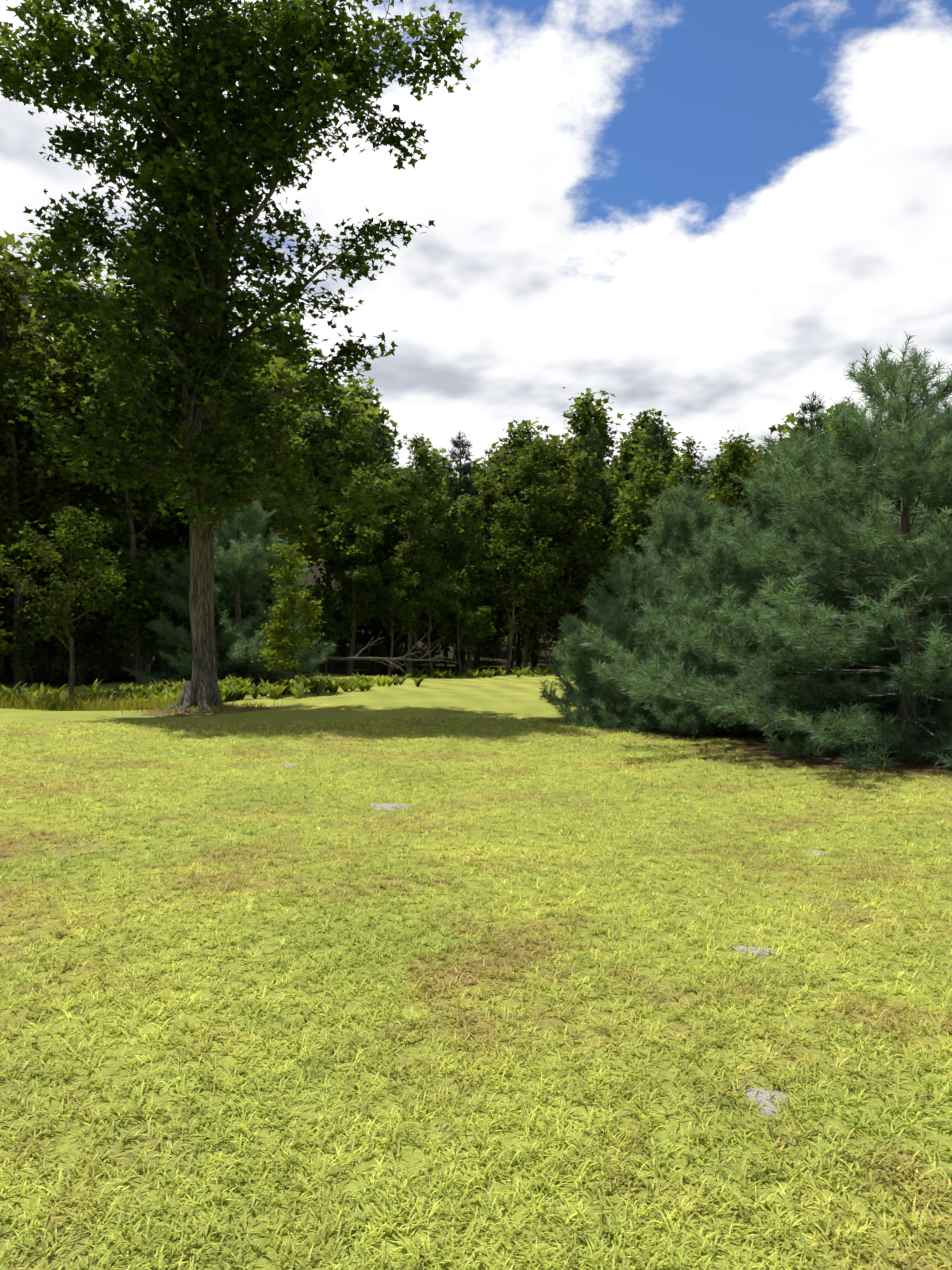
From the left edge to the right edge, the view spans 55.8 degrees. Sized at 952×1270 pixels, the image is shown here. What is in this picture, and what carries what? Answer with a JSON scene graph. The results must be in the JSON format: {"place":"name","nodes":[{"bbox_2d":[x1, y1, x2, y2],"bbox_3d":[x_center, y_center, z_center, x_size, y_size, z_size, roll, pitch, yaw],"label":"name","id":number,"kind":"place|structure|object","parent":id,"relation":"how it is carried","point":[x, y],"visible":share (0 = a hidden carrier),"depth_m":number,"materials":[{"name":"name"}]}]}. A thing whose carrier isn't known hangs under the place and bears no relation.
{"place":"outdoors","nodes":[
{"label":"outdoors","id":0,"kind":"place"},
{"bbox_2d":[0,555,951,1269],"bbox_3d":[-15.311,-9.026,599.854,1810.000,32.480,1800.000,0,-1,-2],"label":"ground","id":1,"kind":"structure","parent":0,"point":[510,695],"depth_m":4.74,"materials":[{"name":"green plant"}]},
{"bbox_2d":[0,544,19,655],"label":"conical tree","id":2,"kind":"object","parent":1,"relation":"on","point":[3,646],"visible":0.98,"depth_m":32.07,"materials":[{"name":"green plant"}]},
{"bbox_2d":[0,510,37,647],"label":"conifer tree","id":3,"kind":"object","parent":1,"relation":"on","point":[9,620],"visible":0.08,"depth_m":39.62,"materials":[{"name":"green plant"}]},
{"bbox_2d":[0,555,44,679],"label":"tree","id":4,"kind":"object","parent":1,"relation":"on","point":[5,669],"depth_m":42.66,"materials":[{"name":"green plant"}]},
{"bbox_2d":[0,371,47,546],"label":"forest tree","id":5,"kind":"object","parent":1,"relation":"on","point":[22,461],"visible":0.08,"depth_m":37.48,"materials":[{"name":"green plant"}]},
{"bbox_2d":[0,603,55,686],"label":"tree","id":6,"kind":"object","parent":1,"relation":"on","point":[29,643],"visible":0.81,"depth_m":35.52,"materials":[{"name":"green plant"}]},
{"bbox_2d":[0,230,60,636],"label":"forest tree","id":7,"kind":"object","parent":1,"relation":"on","point":[9,239],"depth_m":65.23,"materials":[{"name":"green plant"}]},
{"bbox_2d":[6,591,59,681],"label":"tree","id":8,"kind":"object","parent":1,"relation":"on","point":[44,644],"visible":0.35,"depth_m":39.40,"materials":[{"name":"green plant"}]},
{"bbox_2d":[0,341,86,680],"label":"forest tree","id":9,"kind":"object","parent":1,"relation":"on","point":[49,673],"visible":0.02,"depth_m":39.82,"materials":[{"name":"green plant"}]},
{"bbox_2d":[0,246,93,685],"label":"forest tree","id":10,"kind":"object","parent":1,"relation":"on","point":[15,485],"visible":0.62,"depth_m":35.92,"materials":[{"name":"green plant"}]},
{"bbox_2d":[0,504,126,698],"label":"young tree","id":11,"kind":"object","parent":1,"relation":"on","point":[95,571],"visible":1,"depth_m":27.41,"materials":[{"name":"green plant"}]},
{"bbox_2d":[39,605,101,686],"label":"tree","id":12,"kind":"object","parent":1,"relation":"on","point":[77,644],"visible":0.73,"depth_m":35.49,"materials":[{"name":"green plant"}]},
{"bbox_2d":[44,580,125,672],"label":"tree","id":13,"kind":"object","parent":1,"relation":"on","point":[94,638],"visible":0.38,"depth_m":37.18,"materials":[{"name":"green plant"}]},
{"bbox_2d":[6,313,165,683],"bbox_3d":[-16.252,-5.415,37.571,6.000,15.660,5.334,0,-1,-33],"label":"forest tree","id":14,"kind":"object","parent":1,"relation":"on","point":[59,393],"visible":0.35,"depth_m":36.53,"materials":[{"name":"green plant"}]},
{"bbox_2d":[12,215,166,676],"bbox_3d":[-18.688,-8.305,42.170,8.248,21.512,7.458,3,4,39],"label":"forest tree","id":15,"kind":"object","parent":1,"relation":"on","point":[60,278],"visible":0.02,"depth_m":40.13,"materials":[{"name":"green plant"}]},
{"bbox_2d":[28,263,180,678],"bbox_3d":[-16.038,-6.813,39.742,7.058,18.420,6.274,0,1,-44],"label":"forest tree","id":16,"kind":"object","parent":1,"relation":"on","point":[110,296],"visible":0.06,"depth_m":38.91,"materials":[{"name":"green plant"}]},
{"bbox_2d":[34,479,190,675],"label":"conifer tree","id":17,"kind":"object","parent":1,"relation":"on","point":[114,671],"visible":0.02,"depth_m":42.92,"materials":[{"name":"green plant"}]},
{"bbox_2d":[51,309,189,681],"bbox_3d":[-14.083,-5.481,36.739,5.218,15.697,6.281,-1,5,15],"label":"forest tree","id":18,"kind":"object","parent":1,"relation":"on","point":[117,536],"visible":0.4,"depth_m":36.47,"materials":[{"name":"green plant"}]},
{"bbox_2d":[81,548,176,682],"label":"tree","id":19,"kind":"object","parent":1,"relation":"on","point":[127,627],"visible":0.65,"depth_m":36.07,"materials":[{"name":"green plant"}]},
{"bbox_2d":[0,685,282,716],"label":"tall grass","id":20,"kind":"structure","parent":1,"relation":"on","point":[106,705],"depth_m":24.70,"materials":[{"name":"green plant"}]},
{"bbox_2d":[46,277,257,666],"bbox_3d":[-19.764,-10.386,54.650,14.082,25.753,12.656,0,-1,4],"label":"forest tree","id":21,"kind":"object","parent":1,"relation":"on","point":[160,321],"depth_m":53.49,"materials":[{"name":"green plant"}]},
{"bbox_2d":[142,572,191,675],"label":"tree","id":22,"kind":"object","parent":1,"relation":"on","point":[182,619],"visible":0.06,"depth_m":40.73,"materials":[{"name":"green plant"}]},
{"bbox_2d":[147,403,230,582],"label":"forest tree","id":23,"kind":"object","parent":1,"relation":"on","point":[172,539],"visible":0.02,"depth_m":42.02,"materials":[{"name":"green plant"}]},
{"bbox_2d":[141,291,248,674],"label":"forest tree","id":24,"kind":"object","parent":1,"relation":"on","point":[165,365],"depth_m":43.48,"materials":[{"name":"green plant"}]},
{"bbox_2d":[167,539,246,632],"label":"tree","id":25,"kind":"object","parent":1,"relation":"on","point":[216,611],"visible":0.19,"depth_m":37.49,"materials":[{"name":"green plant"}]},
{"bbox_2d":[158,343,278,661],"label":"forest tree","id":26,"kind":"object","parent":1,"relation":"on","point":[264,480],"depth_m":40.88,"materials":[{"name":"green plant"}]},
{"bbox_2d":[121,477,336,686],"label":"pine tree","id":27,"kind":"object","parent":1,"relation":"on","point":[240,558],"visible":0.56,"depth_m":35.82,"materials":[{"name":"green plant"}]},
{"bbox_2d":[0,0,480,716],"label":"maple tree","id":28,"kind":"object","parent":1,"relation":"on","point":[210,178],"visible":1,"depth_m":21.84,"materials":[{"name":"green plant"}]},
{"bbox_2d":[230,396,326,636],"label":"forest tree","id":29,"kind":"object","parent":1,"relation":"on","point":[269,460],"visible":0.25,"depth_m":41.78,"materials":[{"name":"green plant"}]},
{"bbox_2d":[251,541,326,680],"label":"conical tree","id":30,"kind":"object","parent":1,"relation":"on","point":[280,615],"visible":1,"depth_m":28.13,"materials":[{"name":"green plant"}]},
{"bbox_2d":[236,355,343,566],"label":"forest tree","id":31,"kind":"object","parent":1,"relation":"on","point":[286,375],"visible":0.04,"depth_m":52.25,"materials":[{"name":"green plant"}]},
{"bbox_2d":[236,297,353,435],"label":"forest tree","id":32,"kind":"object","parent":1,"relation":"on","point":[287,355],"visible":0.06,"depth_m":69.14,"materials":[{"name":"green plant"}]},
{"bbox_2d":[261,430,331,672],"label":"forest tree","id":33,"kind":"object","parent":1,"relation":"on","point":[323,520],"visible":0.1,"depth_m":46.94,"materials":[{"name":"green plant"}]},
{"bbox_2d":[0,664,608,710],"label":"ferns","id":34,"kind":"object","parent":1,"relation":"on","point":[231,689],"visible":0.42,"depth_m":28.49,"materials":[{"name":"green plant"}]},
{"bbox_2d":[305,574,343,655],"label":"tree","id":35,"kind":"object","parent":1,"relation":"on","point":[337,587],"visible":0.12,"depth_m":54.10,"materials":[{"name":"green plant"}]},
{"bbox_2d":[302,600,351,673],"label":"tree","id":36,"kind":"object","parent":1,"relation":"on","point":[323,616],"visible":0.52,"depth_m":46.19,"materials":[{"name":"green plant"}]},
{"bbox_2d":[281,382,375,671],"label":"forest tree","id":37,"kind":"object","parent":1,"relation":"on","point":[308,420],"visible":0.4,"depth_m":50.05,"materials":[{"name":"green plant"}]},
{"bbox_2d":[316,396,392,663],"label":"forest tree","id":38,"kind":"object","parent":1,"relation":"on","point":[363,421],"visible":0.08,"depth_m":61.53,"materials":[{"name":"green plant"}]},
{"bbox_2d":[317,462,394,674],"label":"forest tree","id":39,"kind":"object","parent":1,"relation":"on","point":[365,541],"visible":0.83,"depth_m":46.42,"materials":[{"name":"green plant"}]},
{"bbox_2d":[322,429,403,672],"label":"forest tree","id":40,"kind":"object","parent":1,"relation":"on","point":[364,454],"visible":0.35,"depth_m":49.98,"materials":[{"name":"green plant"}]},
{"bbox_2d":[326,375,408,486],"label":"forest tree","id":41,"kind":"object","parent":1,"relation":"on","point":[360,392],"visible":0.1,"depth_m":102.77,"materials":[{"name":"green plant"}]},
{"bbox_2d":[315,417,426,671],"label":"conifer tree","id":42,"kind":"object","parent":1,"relation":"on","point":[373,627],"visible":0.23,"depth_m":52.94,"materials":[{"name":"green plant"}]},
{"bbox_2d":[280,625,461,676],"bbox_3d":[-4.434,0.702,39.711,8.257,2.354,2.584,0,-1,14],"label":"fallen branch","id":43,"kind":"object","parent":1,"relation":"on","point":[387,659],"visible":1,"depth_m":39.59,"materials":[{"name":"brown wood"}]},
{"bbox_2d":[366,804,413,809],"bbox_3d":[-0.935,1.813,9.463,0.605,0.060,0.436,0,-1,9],"label":"stone","id":44,"kind":"object","parent":1,"relation":"on","point":[388,807],"visible":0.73,"depth_m":9.43,"materials":[{"name":"grey stone"}]},
{"bbox_2d":[356,558,424,675],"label":"tree","id":45,"kind":"object","parent":1,"relation":"on","point":[395,596],"visible":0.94,"depth_m":45.83,"materials":[{"name":"green plant"}]},
{"bbox_2d":[375,627,406,671],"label":"tree","id":46,"kind":"object","parent":1,"relation":"on","point":[388,644],"visible":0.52,"depth_m":51.14,"materials":[{"name":"green plant"}]},
{"bbox_2d":[380,467,435,673],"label":"forest tree","id":47,"kind":"object","parent":1,"relation":"on","point":[415,527],"visible":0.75,"depth_m":48.03,"materials":[{"name":"green plant"}]},
{"bbox_2d":[376,433,459,672],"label":"forest tree","id":48,"kind":"object","parent":1,"relation":"on","point":[420,451],"visible":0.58,"depth_m":51.47,"materials":[{"name":"green plant"}]},
{"bbox_2d":[404,479,453,665],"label":"forest tree","id":49,"kind":"object","parent":1,"relation":"on","point":[444,483],"depth_m":59.89,"materials":[{"name":"green plant"}]},
{"bbox_2d":[398,546,466,675],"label":"tree","id":50,"kind":"object","parent":1,"relation":"on","point":[427,593],"visible":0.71,"depth_m":48.09,"materials":[{"name":"green plant"}]},
{"bbox_2d":[411,447,456,490],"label":"forest tree","id":51,"kind":"object","parent":1,"relation":"on","point":[444,461],"visible":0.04,"depth_m":93.36,"materials":[{"name":"green plant"}]},
{"bbox_2d":[420,588,459,665],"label":"tree","id":52,"kind":"object","parent":1,"relation":"on","point":[435,633],"visible":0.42,"depth_m":52.69,"materials":[{"name":"green plant"}]},
{"bbox_2d":[426,498,487,670],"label":"forest tree","id":53,"kind":"object","parent":1,"relation":"on","point":[447,521],"visible":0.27,"depth_m":53.07,"materials":[{"name":"green plant"}]},
{"bbox_2d":[432,580,492,675],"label":"tree","id":54,"kind":"object","parent":1,"relation":"on","point":[455,606],"visible":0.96,"depth_m":48.71,"materials":[{"name":"green plant"}]},
{"bbox_2d":[417,430,511,668],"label":"conifer tree","id":55,"kind":"object","parent":1,"relation":"on","point":[455,494],"visible":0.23,"depth_m":55.13,"materials":[{"name":"green plant"}]},
{"bbox_2d":[437,489,503,672],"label":"forest tree","id":56,"kind":"object","parent":1,"relation":"on","point":[478,561],"visible":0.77,"depth_m":50.08,"materials":[{"name":"green plant"}]},
{"bbox_2d":[447,472,498,651],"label":"forest tree","id":57,"kind":"object","parent":1,"relation":"on","point":[475,480],"depth_m":74.74,"materials":[{"name":"green plant"}]},
{"bbox_2d":[459,620,496,668],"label":"tree","id":58,"kind":"object","parent":1,"relation":"on","point":[483,650],"visible":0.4,"depth_m":51.89,"materials":[{"name":"green plant"}]},
{"bbox_2d":[450,457,508,505],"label":"forest tree","id":59,"kind":"object","parent":1,"relation":"on","point":[481,471],"depth_m":82.19,"materials":[{"name":"green plant"}]},
{"bbox_2d":[462,477,506,667],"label":"forest tree","id":60,"kind":"object","parent":1,"relation":"on","point":[487,486],"visible":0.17,"depth_m":57.18,"materials":[{"name":"green plant"}]},
{"bbox_2d":[475,631,507,667],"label":"tree","id":61,"kind":"object","parent":1,"relation":"on","point":[497,652],"visible":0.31,"depth_m":56.99,"materials":[{"name":"green plant"}]},
{"bbox_2d":[480,441,510,587],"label":"forest tree","id":62,"kind":"object","parent":1,"relation":"on","point":[491,452],"visible":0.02,"depth_m":111.31,"materials":[{"name":"green plant"}]},
{"bbox_2d":[461,524,561,673],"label":"tree","id":63,"kind":"object","parent":1,"relation":"on","point":[503,542],"visible":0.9,"depth_m":49.55,"materials":[{"name":"green plant"}]},
{"bbox_2d":[484,550,542,669],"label":"tree","id":64,"kind":"object","parent":1,"relation":"on","point":[513,652],"visible":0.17,"depth_m":54.25,"materials":[{"name":"green plant"}]},
{"bbox_2d":[481,417,548,503],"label":"forest tree","id":65,"kind":"object","parent":1,"relation":"on","point":[516,440],"visible":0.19,"depth_m":93.51,"materials":[{"name":"green plant"}]},
{"bbox_2d":[491,541,539,665],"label":"forest tree","id":66,"kind":"object","parent":1,"relation":"on","point":[518,651],"depth_m":61.53,"materials":[{"name":"green plant"}]},
{"bbox_2d":[493,456,560,668],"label":"forest tree","id":67,"kind":"object","parent":1,"relation":"on","point":[535,662],"visible":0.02,"depth_m":57.62,"materials":[{"name":"green plant"}]},
{"bbox_2d":[493,442,563,668],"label":"forest tree","id":68,"kind":"object","parent":1,"relation":"on","point":[510,491],"visible":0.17,"depth_m":53.62,"materials":[{"name":"green plant"}]},
{"bbox_2d":[483,432,577,672],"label":"forest tree","id":69,"kind":"object","parent":1,"relation":"on","point":[537,510],"visible":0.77,"depth_m":51.23,"materials":[{"name":"green plant"}]},
{"bbox_2d":[512,582,573,672],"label":"tree","id":70,"kind":"object","parent":1,"relation":"on","point":[562,606],"visible":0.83,"depth_m":50.10,"materials":[{"name":"green plant"}]},
{"bbox_2d":[533,431,580,508],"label":"forest tree","id":71,"kind":"object","parent":1,"relation":"on","point":[558,463],"visible":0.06,"depth_m":73.33,"materials":[{"name":"green plant"}]},
{"bbox_2d":[533,450,618,670],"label":"forest tree","id":72,"kind":"object","parent":1,"relation":"on","point":[588,501],"visible":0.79,"depth_m":51.87,"materials":[{"name":"green plant"}]},
{"bbox_2d":[546,426,622,659],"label":"conifer tree","id":73,"kind":"object","parent":1,"relation":"on","point":[602,487],"visible":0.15,"depth_m":56.16,"materials":[{"name":"green plant"}]},
{"bbox_2d":[559,387,623,475],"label":"forest tree","id":74,"kind":"object","parent":1,"relation":"on","point":[589,416],"visible":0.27,"depth_m":108.66,"materials":[{"name":"green plant"}]},
{"bbox_2d":[563,503,622,655],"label":"forest tree","id":75,"kind":"object","parent":1,"relation":"on","point":[578,581],"visible":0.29,"depth_m":52.29,"materials":[{"name":"green plant"}]},
{"bbox_2d":[564,459,622,511],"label":"forest tree","id":76,"kind":"object","parent":1,"relation":"on","point":[606,471],"depth_m":68.31,"materials":[{"name":"green plant"}]},
{"bbox_2d":[580,462,620,654],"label":"forest tree","id":77,"kind":"object","parent":1,"relation":"on","point":[607,476],"visible":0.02,"depth_m":57.62,"materials":[{"name":"green plant"}]},
{"bbox_2d":[536,544,709,729],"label":"pine tree","id":78,"kind":"object","parent":1,"relation":"on","point":[593,702],"visible":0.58,"depth_m":18.53,"materials":[{"name":"green plant"}]},
{"bbox_2d":[601,430,647,504],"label":"forest tree","id":79,"kind":"object","parent":1,"relation":"on","point":[626,458],"visible":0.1,"depth_m":91.88,"materials":[{"name":"green plant"}]},
{"bbox_2d":[602,478,653,570],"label":"forest tree","id":80,"kind":"object","parent":1,"relation":"on","point":[615,504],"visible":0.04,"depth_m":54.84,"materials":[{"name":"green plant"}]},
{"bbox_2d":[594,533,662,616],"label":"tree","id":81,"kind":"object","parent":1,"relation":"on","point":[620,553],"visible":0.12,"depth_m":53.92,"materials":[{"name":"green plant"}]},
{"bbox_2d":[609,408,675,469],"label":"forest tree","id":82,"kind":"object","parent":1,"relation":"on","point":[642,422],"visible":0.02,"depth_m":109.98,"materials":[{"name":"green plant"}]},
{"bbox_2d":[607,449,684,617],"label":"forest tree","id":83,"kind":"object","parent":1,"relation":"on","point":[627,517],"visible":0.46,"depth_m":52.00,"materials":[{"name":"green plant"}]},
{"bbox_2d":[619,424,685,492],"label":"forest tree","id":84,"kind":"object","parent":1,"relation":"on","point":[639,450],"visible":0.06,"depth_m":75.36,"materials":[{"name":"green plant"}]},
{"bbox_2d":[550,471,779,712],"bbox_3d":[5.319,-0.842,21.905,6.461,6.104,6.012,0,-1,25],"label":"pine tree","id":85,"kind":"object","parent":1,"relation":"on","point":[684,525],"visible":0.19,"depth_m":21.61,"materials":[{"name":"green plant"}]},
{"bbox_2d":[623,416,715,640],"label":"conifer tree","id":86,"kind":"object","parent":1,"relation":"on","point":[656,431],"visible":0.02,"depth_m":56.26,"materials":[{"name":"green plant"}]},
{"bbox_2d":[659,436,718,581],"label":"forest tree","id":87,"kind":"object","parent":1,"relation":"on","point":[689,462],"visible":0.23,"depth_m":51.70,"materials":[{"name":"green plant"}]},
{"bbox_2d":[618,521,825,740],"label":"pine tree","id":88,"kind":"object","parent":1,"relation":"on","point":[672,723],"visible":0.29,"depth_m":16.42,"materials":[{"name":"green plant"}]},
{"bbox_2d":[695,436,759,523],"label":"forest tree","id":89,"kind":"object","parent":1,"relation":"on","point":[716,480],"visible":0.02,"depth_m":56.67,"materials":[{"name":"green plant"}]},
{"bbox_2d":[689,430,766,552],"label":"forest tree","id":90,"kind":"object","parent":1,"relation":"on","point":[730,468],"visible":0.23,"depth_m":50.29,"materials":[{"name":"green plant"}]},
{"bbox_2d":[730,945,781,957],"bbox_3d":[1.471,1.659,4.732,0.269,0.030,0.226,0,-1,-28],"label":"stone","id":91,"kind":"object","parent":1,"relation":"on","point":[753,950],"visible":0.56,"depth_m":4.70,"materials":[{"name":"grey stone"}]},
{"bbox_2d":[579,351,951,770],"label":"pine tree","id":92,"kind":"object","parent":1,"relation":"on","point":[772,705],"visible":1,"depth_m":13.40,"materials":[{"name":"green plant"}]},
{"bbox_2d":[744,1088,787,1114],"bbox_3d":[1.027,1.625,3.139,0.182,0.024,0.210,0,-1,8],"label":"stone","id":93,"kind":"object","parent":1,"relation":"on","point":[764,1097],"visible":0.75,"depth_m":3.14,"materials":[{"name":"grey stone"}]},
{"bbox_2d":[757,410,829,514],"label":"forest tree","id":94,"kind":"object","parent":1,"relation":"on","point":[791,418],"depth_m":60.50,"materials":[{"name":"green plant"}]},
{"bbox_2d":[652,431,945,735],"bbox_3d":[6.216,-0.934,18.010,6.493,6.226,6.978,0,-1,-34],"label":"pine tree","id":95,"kind":"object","parent":1,"relation":"on","point":[759,497],"visible":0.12,"depth_m":17.07,"materials":[{"name":"green plant"}]},
{"bbox_2d":[776,390,832,582],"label":"conifer tree","id":96,"kind":"object","parent":1,"relation":"on","point":[802,421],"visible":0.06,"depth_m":52.51,"materials":[{"name":"green plant"}]},
{"bbox_2d":[708,331,951,730],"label":"pine tree","id":97,"kind":"object","parent":1,"relation":"on","point":[926,610],"visible":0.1,"depth_m":17.88,"materials":[{"name":"green plant"}]},
{"bbox_2d":[730,463,942,684],"bbox_3d":[9.816,-1.306,24.560,7.430,7.019,6.914,0,-1,39],"label":"pine tree","id":98,"kind":"object","parent":1,"relation":"on","point":[876,506],"depth_m":24.09,"materials":[{"name":"green plant"}]},
{"bbox_2d":[812,398,866,468],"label":"forest tree","id":99,"kind":"object","parent":1,"relation":"on","point":[830,410],"depth_m":111.29,"materials":[{"name":"green plant"}]},
{"bbox_2d":[818,547,951,722],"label":"pine tree","id":100,"kind":"object","parent":1,"relation":"on","point":[826,599],"visible":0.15,"depth_m":15.59,"materials":[{"name":"green plant"}]},
{"bbox_2d":[0,0,951,489],"label":"sky","id":101,"kind":"structure","parent":0,"point":[698,213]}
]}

